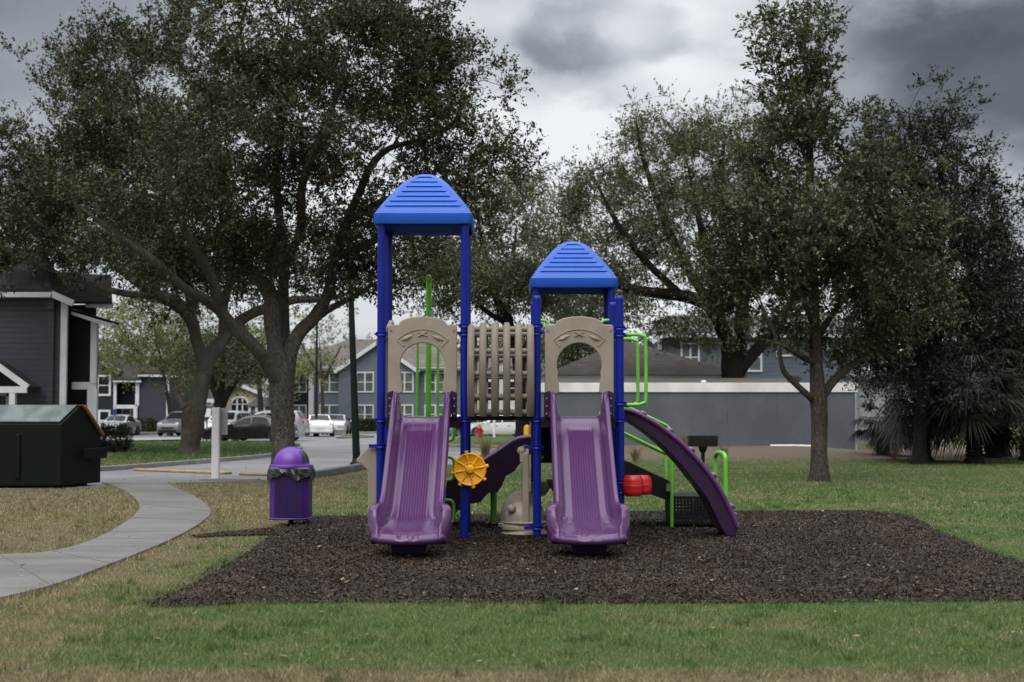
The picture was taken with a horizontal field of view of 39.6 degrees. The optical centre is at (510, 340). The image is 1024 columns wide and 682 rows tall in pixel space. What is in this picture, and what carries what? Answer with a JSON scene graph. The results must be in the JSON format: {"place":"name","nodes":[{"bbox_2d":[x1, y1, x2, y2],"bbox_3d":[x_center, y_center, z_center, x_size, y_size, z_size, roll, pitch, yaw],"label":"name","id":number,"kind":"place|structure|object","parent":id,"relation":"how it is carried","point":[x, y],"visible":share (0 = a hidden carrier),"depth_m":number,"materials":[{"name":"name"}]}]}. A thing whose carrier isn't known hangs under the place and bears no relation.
{"place":"outdoors","nodes":[
{"label":"outdoors","id":0,"kind":"place"},
{"bbox_2d":[121,437,180,439],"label":"parking walk","id":1,"kind":"structure","parent":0,"point":[163,438],"depth_m":81.11,"materials":[{"name":"concrete"}]},
{"bbox_2d":[101,442,270,465],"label":"grass island","id":2,"kind":"structure","parent":0,"point":[174,454],"depth_m":47.81,"materials":[{"name":"plant"}]},
{"bbox_2d":[99,422,136,451],"bbox_3d":[-14.523,3.537,51.841,1.659,1.171,1.615,0,-3,0],"label":"hedge","id":3,"kind":"object","parent":2,"relation":"on","point":[119,442],"visible":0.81,"depth_m":51.61,"materials":[{"name":"green plant"}]},
{"bbox_2d":[0,0,346,453],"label":"oak tree","id":4,"kind":"object","parent":2,"relation":"on","point":[48,227],"visible":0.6,"depth_m":48.76,"materials":[{"name":"green plant"}]},
{"bbox_2d":[0,434,496,488],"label":"road","id":5,"kind":"structure","parent":0,"point":[324,451],"depth_m":42.47,"materials":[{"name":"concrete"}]},
{"bbox_2d":[0,405,106,487],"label":"dumpster","id":6,"kind":"object","parent":5,"relation":"on","point":[54,446],"visible":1,"depth_m":28.87,"materials":[{"name":"green metal"}]},
{"bbox_2d":[112,408,116,424],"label":"sign post","id":7,"kind":"object","parent":5,"relation":"on","point":[114,411],"visible":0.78,"depth_m":97.82,"materials":[{"name":"blue metal"}]},
{"bbox_2d":[98,414,140,434],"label":"parked car","id":8,"kind":"object","parent":5,"relation":"on","point":[132,422],"visible":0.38,"depth_m":100.53,"materials":[{"name":"silver paint"}]},
{"bbox_2d":[102,433,175,436],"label":"island kerb","id":9,"kind":"structure","parent":5,"relation":"on","point":[146,434],"depth_m":104.41,"materials":[{"name":"concrete"}]},
{"bbox_2d":[136,417,159,431],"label":"hedge","id":10,"kind":"object","parent":5,"relation":"on","point":[151,426],"visible":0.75,"depth_m":112.85,"materials":[{"name":"green plant"}]},
{"bbox_2d":[157,411,205,435],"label":"parked car","id":11,"kind":"object","parent":5,"relation":"on","point":[170,422],"visible":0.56,"depth_m":96.77,"materials":[{"name":"grey paint"}]},
{"bbox_2d":[133,468,231,473],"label":"yellow kerb","id":12,"kind":"structure","parent":5,"relation":"on","point":[179,471],"depth_m":36.51,"materials":[{"name":"paint"}]},
{"bbox_2d":[100,441,301,470],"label":"island kerb","id":13,"kind":"structure","parent":5,"relation":"on","point":[157,464],"depth_m":41.73,"materials":[{"name":"concrete"}]},
{"bbox_2d":[205,408,210,440],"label":"sign post","id":14,"kind":"object","parent":5,"relation":"on","point":[208,413],"visible":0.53,"depth_m":79.85,"materials":[{"name":"white metal"}]},
{"bbox_2d":[204,410,250,428],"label":"parked car","id":15,"kind":"object","parent":5,"relation":"on","point":[234,415],"visible":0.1,"depth_m":87.24,"materials":[{"name":"white paint"}]},
{"bbox_2d":[202,414,297,440],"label":"parked car","id":16,"kind":"object","parent":5,"relation":"on","point":[255,426],"visible":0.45,"depth_m":72.99,"materials":[{"name":"black paint"}]},
{"bbox_2d":[239,472,266,475],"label":"yellow kerb","id":17,"kind":"structure","parent":5,"relation":"on","point":[252,474],"depth_m":34.66,"materials":[{"name":"paint"}]},
{"bbox_2d":[229,410,309,440],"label":"parked car","id":18,"kind":"object","parent":5,"relation":"on","point":[301,421],"visible":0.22,"depth_m":79.08,"materials":[{"name":"silver paint"}]},
{"bbox_2d":[313,323,318,436],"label":"lamp post","id":19,"kind":"object","parent":5,"relation":"on","point":[316,394],"visible":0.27,"depth_m":95.93,"materials":[{"name":"black metal"}]},
{"bbox_2d":[307,414,333,436],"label":"parked car","id":20,"kind":"object","parent":5,"relation":"on","point":[320,423],"visible":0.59,"depth_m":94.65,"materials":[{"name":"white paint"}]},
{"bbox_2d":[321,414,351,434],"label":"parked car","id":21,"kind":"object","parent":5,"relation":"on","point":[341,423],"visible":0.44,"depth_m":104.09,"materials":[{"name":"silver paint"}]},
{"bbox_2d":[310,432,376,433],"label":"island kerb","id":22,"kind":"structure","parent":5,"relation":"on","point":[351,433],"depth_m":110.70,"materials":[{"name":"concrete"}]},
{"bbox_2d":[336,434,373,438],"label":"island kerb","id":23,"kind":"structure","parent":5,"relation":"on","point":[344,437],"depth_m":88.64,"materials":[{"name":"concrete"}]},
{"bbox_2d":[348,226,368,464],"bbox_3d":[-4.356,0.085,42.452,1.125,7.244,0.400,0,-3,0],"label":"lamp post","id":24,"kind":"object","parent":5,"relation":"on","point":[354,411],"visible":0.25,"depth_m":42.31,"materials":[{"name":"metal"}]},
{"bbox_2d":[449,415,495,436],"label":"parked car","id":25,"kind":"object","parent":5,"relation":"on","point":[458,429],"visible":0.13,"depth_m":93.18,"materials":[{"name":"silver paint"}]},
{"bbox_2d":[449,444,499,447],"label":"yellow kerb","id":26,"kind":"structure","parent":5,"relation":"on","point":[491,446],"depth_m":63.91,"materials":[{"name":"paint"}]},
{"bbox_2d":[451,436,501,447],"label":"island kerb","id":27,"kind":"structure","parent":5,"relation":"on","point":[457,445],"depth_m":64.71,"materials":[{"name":"concrete"}]},
{"bbox_2d":[471,415,514,435],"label":"parked car","id":28,"kind":"object","parent":5,"relation":"on","point":[504,426],"visible":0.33,"depth_m":90.96,"materials":[{"name":"white paint"}]},
{"bbox_2d":[339,434,370,436],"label":"grass island","id":29,"kind":"structure","parent":0,"point":[351,435],"depth_m":93.10,"materials":[{"name":"green plant"}]},
{"bbox_2d":[294,339,459,430],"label":"apartment house","id":30,"kind":"structure","parent":0,"point":[337,397],"depth_m":119.79,"materials":[{"name":"grey"}]},
{"bbox_2d":[294,374,306,392],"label":"window","id":31,"kind":"structure","parent":30,"relation":"in","point":[303,385],"depth_m":120.54,"materials":[{"name":"white glass"}]},
{"bbox_2d":[294,405,306,418],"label":"window","id":32,"kind":"structure","parent":30,"relation":"in","point":[303,408],"depth_m":120.42,"materials":[{"name":"white glass"}]},
{"bbox_2d":[319,372,337,392],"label":"window","id":33,"kind":"structure","parent":30,"relation":"in","point":[333,382],"depth_m":119.95,"materials":[{"name":"white glass"}]},
{"bbox_2d":[319,405,337,414],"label":"window","id":34,"kind":"structure","parent":30,"relation":"in","point":[328,409],"depth_m":119.83,"materials":[{"name":"white glass"}]},
{"bbox_2d":[357,372,373,391],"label":"window","id":35,"kind":"structure","parent":30,"relation":"in","point":[365,380],"depth_m":119.04,"materials":[{"name":"white glass"}]},
{"bbox_2d":[358,404,373,423],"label":"window","id":36,"kind":"structure","parent":30,"relation":"in","point":[366,411],"depth_m":118.93,"materials":[{"name":"white glass"}]},
{"bbox_2d":[401,404,412,415],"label":"window","id":37,"kind":"structure","parent":30,"relation":"in","point":[407,409],"depth_m":118.93,"materials":[{"name":"white glass"}]},
{"bbox_2d":[401,372,413,391],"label":"window","id":38,"kind":"structure","parent":30,"relation":"in","point":[407,378],"depth_m":119.04,"materials":[{"name":"white glass"}]},
{"bbox_2d":[424,405,442,415],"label":"window","id":39,"kind":"structure","parent":30,"relation":"in","point":[433,407],"depth_m":119.83,"materials":[{"name":"white glass"}]},
{"bbox_2d":[424,372,443,392],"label":"window","id":40,"kind":"structure","parent":30,"relation":"in","point":[433,374],"depth_m":119.95,"materials":[{"name":"white glass"}]},
{"bbox_2d":[449,434,514,444],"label":"grass island","id":41,"kind":"structure","parent":0,"point":[501,439],"depth_m":78.27,"materials":[{"name":"green plant"}]},
{"bbox_2d":[475,424,483,437],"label":"fire hydrant","id":42,"kind":"object","parent":41,"relation":"on","point":[479,430],"visible":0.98,"depth_m":83.74,"materials":[{"name":"red metal"}]},
{"bbox_2d":[493,420,495,437],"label":"marker post","id":43,"kind":"object","parent":41,"relation":"on","point":[494,422],"visible":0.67,"depth_m":84.78,"materials":[{"name":"white paint"}]},
{"bbox_2d":[0,426,1023,681],"bbox_3d":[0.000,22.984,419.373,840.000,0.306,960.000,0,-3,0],"label":"ground","id":44,"kind":"structure","parent":0,"point":[802,454],"depth_m":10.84,"materials":[{"name":"green plant"}]},
{"bbox_2d":[0,251,118,422],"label":"apartment house","id":45,"kind":"structure","parent":44,"relation":"on","point":[49,335],"depth_m":50.10,"materials":[{"name":"grey wood"}]},
{"bbox_2d":[0,393,8,404],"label":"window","id":46,"kind":"structure","parent":45,"relation":"in","point":[4,397],"depth_m":49.90,"materials":[{"name":"glass"}]},
{"bbox_2d":[0,482,210,599],"bbox_3d":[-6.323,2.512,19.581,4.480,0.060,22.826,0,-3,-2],"label":"path","id":47,"kind":"structure","parent":44,"relation":"on","point":[109,546],"depth_m":16.22,"materials":[{"name":"concrete"}]},
{"bbox_2d":[98,343,135,357],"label":"background tree","id":48,"kind":"object","parent":44,"relation":"on","point":[111,352],"visible":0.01,"depth_m":184.09,"materials":[{"name":"green plant"}]},
{"bbox_2d":[98,339,146,376],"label":"background tree","id":49,"kind":"object","parent":44,"relation":"on","point":[105,350],"visible":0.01,"depth_m":186.55,"materials":[{"name":"green plant"}]},
{"bbox_2d":[98,355,191,431],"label":"apartment house","id":50,"kind":"structure","parent":44,"relation":"on","point":[143,401],"depth_m":114.93,"materials":[{"name":"grey"}]},
{"bbox_2d":[98,375,110,395],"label":"window","id":51,"kind":"structure","parent":50,"relation":"in","point":[104,387],"depth_m":114.93,"materials":[{"name":"white glass"}]},
{"bbox_2d":[98,410,110,422],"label":"window","id":52,"kind":"structure","parent":50,"relation":"in","point":[102,414],"depth_m":114.79,"materials":[{"name":"white glass"}]},
{"bbox_2d":[122,409,131,414],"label":"door","id":53,"kind":"structure","parent":50,"relation":"in","point":[125,412],"depth_m":115.98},
{"bbox_2d":[97,287,231,435],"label":"willow tree","id":54,"kind":"object","parent":44,"relation":"on","point":[124,339],"visible":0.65,"depth_m":98.23,"materials":[{"name":"green plant"}]},
{"bbox_2d":[206,389,213,411],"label":"garage block","id":55,"kind":"structure","parent":44,"relation":"on","point":[210,398],"depth_m":131.86,"materials":[{"name":"white"}]},
{"bbox_2d":[157,307,268,407],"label":"oak tree","id":56,"kind":"object","parent":44,"relation":"on","point":[242,368],"visible":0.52,"depth_m":85.51,"materials":[{"name":"green plant"}]},
{"bbox_2d":[174,318,267,405],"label":"background tree","id":57,"kind":"object","parent":44,"relation":"on","point":[254,383],"visible":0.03,"depth_m":165.69,"materials":[{"name":"green plant"}]},
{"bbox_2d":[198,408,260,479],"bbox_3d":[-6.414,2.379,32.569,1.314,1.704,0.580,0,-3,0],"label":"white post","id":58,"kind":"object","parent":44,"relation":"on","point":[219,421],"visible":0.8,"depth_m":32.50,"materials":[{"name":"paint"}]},
{"bbox_2d":[199,527,283,536],"bbox_3d":[-3.094,2.415,18.055,0.762,0.001,2.054,-2,-4,35],"label":"mulch trail","id":59,"kind":"object","parent":44,"relation":"on","point":[242,532],"visible":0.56,"depth_m":17.72,"materials":[{"name":"brown wood"}]},
{"bbox_2d":[213,384,270,411],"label":"clubhouse","id":60,"kind":"structure","parent":44,"relation":"on","point":[250,403],"depth_m":134.80,"materials":[{"name":"beige"}]},
{"bbox_2d":[232,397,248,410],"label":"arched window","id":61,"kind":"structure","parent":60,"relation":"in","point":[236,405],"depth_m":134.80,"materials":[{"name":"white glass"}]},
{"bbox_2d":[210,309,325,411],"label":"willow tree","id":62,"kind":"object","parent":44,"relation":"on","point":[258,381],"visible":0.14,"depth_m":117.72,"materials":[{"name":"green plant"}]},
{"bbox_2d":[267,446,315,524],"bbox_3d":[-2.944,1.979,19.140,0.636,1.119,0.654,0,-3,0],"label":"litter bin","id":63,"kind":"object","parent":44,"relation":"on","point":[291,474],"visible":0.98,"depth_m":18.90,"materials":[{"name":"plastic"}]},
{"bbox_2d":[40,0,553,483],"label":"oak tree","id":64,"kind":"object","parent":44,"relation":"on","point":[399,25],"visible":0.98,"depth_m":30.34,"materials":[{"name":"green plant"}]},
{"bbox_2d":[289,294,370,414],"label":"willow tree","id":65,"kind":"object","parent":44,"relation":"on","point":[326,358],"visible":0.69,"depth_m":112.03,"materials":[{"name":"green plant"}]},
{"bbox_2d":[299,333,372,354],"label":"background tree","id":66,"kind":"object","parent":44,"relation":"on","point":[348,338],"visible":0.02,"depth_m":157.99,"materials":[{"name":"green plant"}]},
{"bbox_2d":[315,463,365,477],"bbox_3d":[-4.085,3.381,38.209,0.240,0.195,9.281,0,-3,7],"label":"timber edging","id":67,"kind":"object","parent":44,"relation":"on","point":[338,470],"visible":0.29,"depth_m":35.80,"materials":[{"name":"grey wood"}]},
{"bbox_2d":[348,418,376,430],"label":"hedge","id":68,"kind":"object","parent":44,"relation":"on","point":[362,422],"visible":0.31,"depth_m":117.34,"materials":[{"name":"green plant"}]},
{"bbox_2d":[337,153,578,436],"bbox_3d":[-1.663,-1.764,61.863,9.766,13.104,9.897,-2,-3,28],"label":"oak tree","id":69,"kind":"object","parent":44,"relation":"on","point":[487,270],"visible":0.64,"depth_m":61.10,"materials":[{"name":"green plant"}]},
{"bbox_2d":[457,335,502,362],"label":"background tree","id":70,"kind":"object","parent":44,"relation":"on","point":[477,342],"visible":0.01,"depth_m":186.92,"materials":[{"name":"green plant"}]},
{"bbox_2d":[476,435,495,457],"bbox_3d":[-0.804,3.352,44.890,0.912,0.931,0.961,0,-3,0],"label":"dry grass clump","id":71,"kind":"object","parent":44,"relation":"on","point":[485,448],"visible":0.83,"depth_m":44.81,"materials":[{"name":"beige plant"}]},
{"bbox_2d":[457,317,545,361],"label":"background tree","id":72,"kind":"object","parent":44,"relation":"on","point":[501,339],"visible":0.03,"depth_m":166.22,"materials":[{"name":"green plant"}]},
{"bbox_2d":[0,465,1023,678],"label":"fallen leaves","id":73,"kind":"object","parent":44,"relation":"on","point":[22,574],"visible":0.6,"depth_m":14.64,"materials":[{"name":"brown plant"}]},
{"bbox_2d":[524,425,529,434],"bbox_3d":[0.688,3.944,57.874,0.280,1.085,0.280,0,-3,0],"label":"bollard","id":74,"kind":"object","parent":44,"relation":"on","point":[526,429],"visible":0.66,"depth_m":57.77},
{"bbox_2d":[541,313,596,374],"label":"oak tree","id":75,"kind":"object","parent":44,"relation":"on","point":[573,354],"visible":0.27,"depth_m":77.33,"materials":[{"name":"green plant"}]},
{"bbox_2d":[491,171,656,344],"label":"oak tree","id":76,"kind":"object","parent":44,"relation":"on","point":[539,243],"visible":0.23,"depth_m":90.90,"materials":[{"name":"green plant"}]},
{"bbox_2d":[135,509,1023,607],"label":"mulch bed","id":77,"kind":"object","parent":44,"relation":"on","point":[556,563],"visible":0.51,"depth_m":13.93,"materials":[{"name":"wood"}]},
{"bbox_2d":[170,577,275,599],"bbox_3d":[-2.347,2.015,11.563,0.843,0.199,0.556,0,-3,0],"label":"dry grass clump","id":78,"kind":"object","parent":77,"relation":"on","point":[210,591],"visible":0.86,"depth_m":11.64,"materials":[{"name":"beige plant"}]},
{"bbox_2d":[357,174,739,555],"bbox_3d":[0.507,0.186,17.367,4.686,4.518,5.777,0,-3,0],"label":"playground structure","id":79,"kind":"object","parent":77,"relation":"on","point":[418,499],"visible":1,"depth_m":16.96,"materials":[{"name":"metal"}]},
{"bbox_2d":[627,443,647,461],"bbox_3d":[3.913,3.453,43.872,1.104,0.605,1.179,0,-3,0],"label":"dry grass clump","id":80,"kind":"object","parent":44,"relation":"on","point":[636,453],"visible":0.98,"depth_m":43.82,"materials":[{"name":"beige plant"}]},
{"bbox_2d":[625,325,656,344],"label":"background tree","id":81,"kind":"object","parent":44,"relation":"on","point":[648,339],"depth_m":176.66,"materials":[{"name":"green plant"}]},
{"bbox_2d":[541,342,747,377],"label":"house","id":82,"kind":"structure","parent":44,"relation":"on","point":[662,364],"depth_m":66.64,"materials":[{"name":"grey"}]},
{"bbox_2d":[677,428,687,443],"bbox_3d":[5.731,3.291,46.895,0.612,0.990,0.593,0,-3,-9],"label":"dry grass clump","id":83,"kind":"object","parent":44,"relation":"on","point":[683,438],"visible":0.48,"depth_m":46.85,"materials":[{"name":"beige plant"}]},
{"bbox_2d":[529,376,857,449],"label":"garage","id":84,"kind":"structure","parent":44,"relation":"on","point":[751,411],"depth_m":56.92,"materials":[{"name":"grey paint"}]},
{"bbox_2d":[539,77,860,377],"bbox_3d":[8.370,-3.416,62.981,14.140,16.530,13.071,0,-3,0],"label":"oak tree","id":85,"kind":"object","parent":44,"relation":"on","point":[737,360],"visible":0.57,"depth_m":62.31,"materials":[{"name":"green plant"}]},
{"bbox_2d":[686,436,719,463],"bbox_3d":[5.399,3.135,39.916,0.952,0.952,0.450,0,-3,0],"label":"park grill","id":86,"kind":"object","parent":44,"relation":"on","point":[702,443],"visible":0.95,"depth_m":39.71,"materials":[{"name":"black metal"}]},
{"bbox_2d":[718,444,732,461],"bbox_3d":[6.587,3.427,43.889,0.654,0.659,0.624,2,-3,-28],"label":"dry grass clump","id":87,"kind":"object","parent":44,"relation":"on","point":[725,449],"visible":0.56,"depth_m":43.84,"materials":[{"name":"beige plant"}]},
{"bbox_2d":[770,445,810,446],"bbox_3d":[11.108,4.057,54.914,2.157,0.119,0.086,-1,-3,25],"label":"white pipe","id":88,"kind":"object","parent":44,"relation":"on","point":[789,445],"visible":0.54,"depth_m":55.05,"materials":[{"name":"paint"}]},
{"bbox_2d":[657,0,981,481],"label":"oak tree","id":89,"kind":"object","parent":44,"relation":"on","point":[810,239],"visible":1,"depth_m":31.76,"materials":[{"name":"green plant"}]},
{"bbox_2d":[846,397,912,456],"bbox_3d":[12.796,3.101,48.304,2.825,2.458,3.015,0,-3,0],"label":"fan palm","id":90,"kind":"object","parent":44,"relation":"on","point":[865,435],"visible":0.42,"depth_m":47.58,"materials":[{"name":"green plant"}]},
{"bbox_2d":[842,370,943,442],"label":"white shed","id":91,"kind":"structure","parent":44,"relation":"on","point":[877,402],"depth_m":73.95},
{"bbox_2d":[887,442,904,462],"bbox_3d":[11.873,3.425,43.870,0.774,0.660,0.838,0,-3,0],"label":"dry grass clump","id":92,"kind":"object","parent":44,"relation":"on","point":[893,455],"visible":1,"depth_m":43.82,"materials":[{"name":"brown plant"}]},
{"bbox_2d":[798,64,1023,464],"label":"oak tree","id":93,"kind":"object","parent":44,"relation":"on","point":[974,245],"visible":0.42,"depth_m":41.99,"materials":[{"name":"green plant"}]},
{"bbox_2d":[862,358,990,461],"bbox_3d":[13.060,2.157,44.809,4.156,3.743,4.067,-2,-4,34],"label":"fan palm","id":94,"kind":"object","parent":44,"relation":"on","point":[891,425],"visible":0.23,"depth_m":44.12,"materials":[{"name":"green plant"}]},
{"bbox_2d":[894,365,1023,463],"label":"fan palm","id":95,"kind":"object","parent":44,"relation":"on","point":[977,432],"visible":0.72,"depth_m":43.10,"materials":[{"name":"green plant"}]},
{"bbox_2d":[899,206,1023,456],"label":"oak tree","id":96,"kind":"object","parent":44,"relation":"on","point":[1014,303],"visible":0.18,"depth_m":47.94,"materials":[{"name":"green plant"}]},
{"bbox_2d":[947,314,1023,457],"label":"fan palm","id":97,"kind":"object","parent":44,"relation":"on","point":[1017,365],"visible":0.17,"depth_m":47.34,"materials":[{"name":"green plant"}]},
{"bbox_2d":[975,369,1023,460],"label":"fan palm","id":98,"kind":"object","parent":44,"relation":"on","point":[1015,424],"visible":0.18,"depth_m":45.54,"materials":[{"name":"green plant"}]},
{"bbox_2d":[0,0,1023,405],"label":"sky","id":99,"kind":"structure","parent":0,"point":[581,54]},
{"bbox_2d":[477,358,557,415],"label":"apartment house","id":100,"kind":"structure","parent":0,"point":[512,391],"depth_m":137.15,"materials":[{"name":"beige"}]},
{"bbox_2d":[488,380,490,393],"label":"window","id":101,"kind":"structure","parent":100,"relation":"in","point":[489,381],"depth_m":137.12,"materials":[{"name":"glass"}]},
{"bbox_2d":[510,380,514,393],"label":"window","id":102,"kind":"structure","parent":100,"relation":"in","point":[512,387],"depth_m":137.12,"materials":[{"name":"glass"}]},
{"bbox_2d":[559,315,862,382],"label":"apartment house","id":103,"kind":"structure","parent":0,"point":[763,365],"depth_m":82.05,"materials":[{"name":"grey"}]},
{"bbox_2d":[681,342,699,360],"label":"window","id":104,"kind":"structure","parent":103,"relation":"in","point":[688,353],"depth_m":82.04,"materials":[{"name":"white glass"}]},
{"bbox_2d":[746,342,761,371],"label":"window","id":105,"kind":"structure","parent":103,"relation":"in","point":[756,366],"depth_m":82.02,"materials":[{"name":"white glass"}]},
{"bbox_2d":[776,339,791,356],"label":"window","id":106,"kind":"structure","parent":103,"relation":"in","point":[784,351],"depth_m":82.04,"materials":[{"name":"white glass"}]},
{"bbox_2d":[826,340,841,354],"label":"window","id":107,"kind":"structure","parent":103,"relation":"in","point":[833,340],"depth_m":82.04,"materials":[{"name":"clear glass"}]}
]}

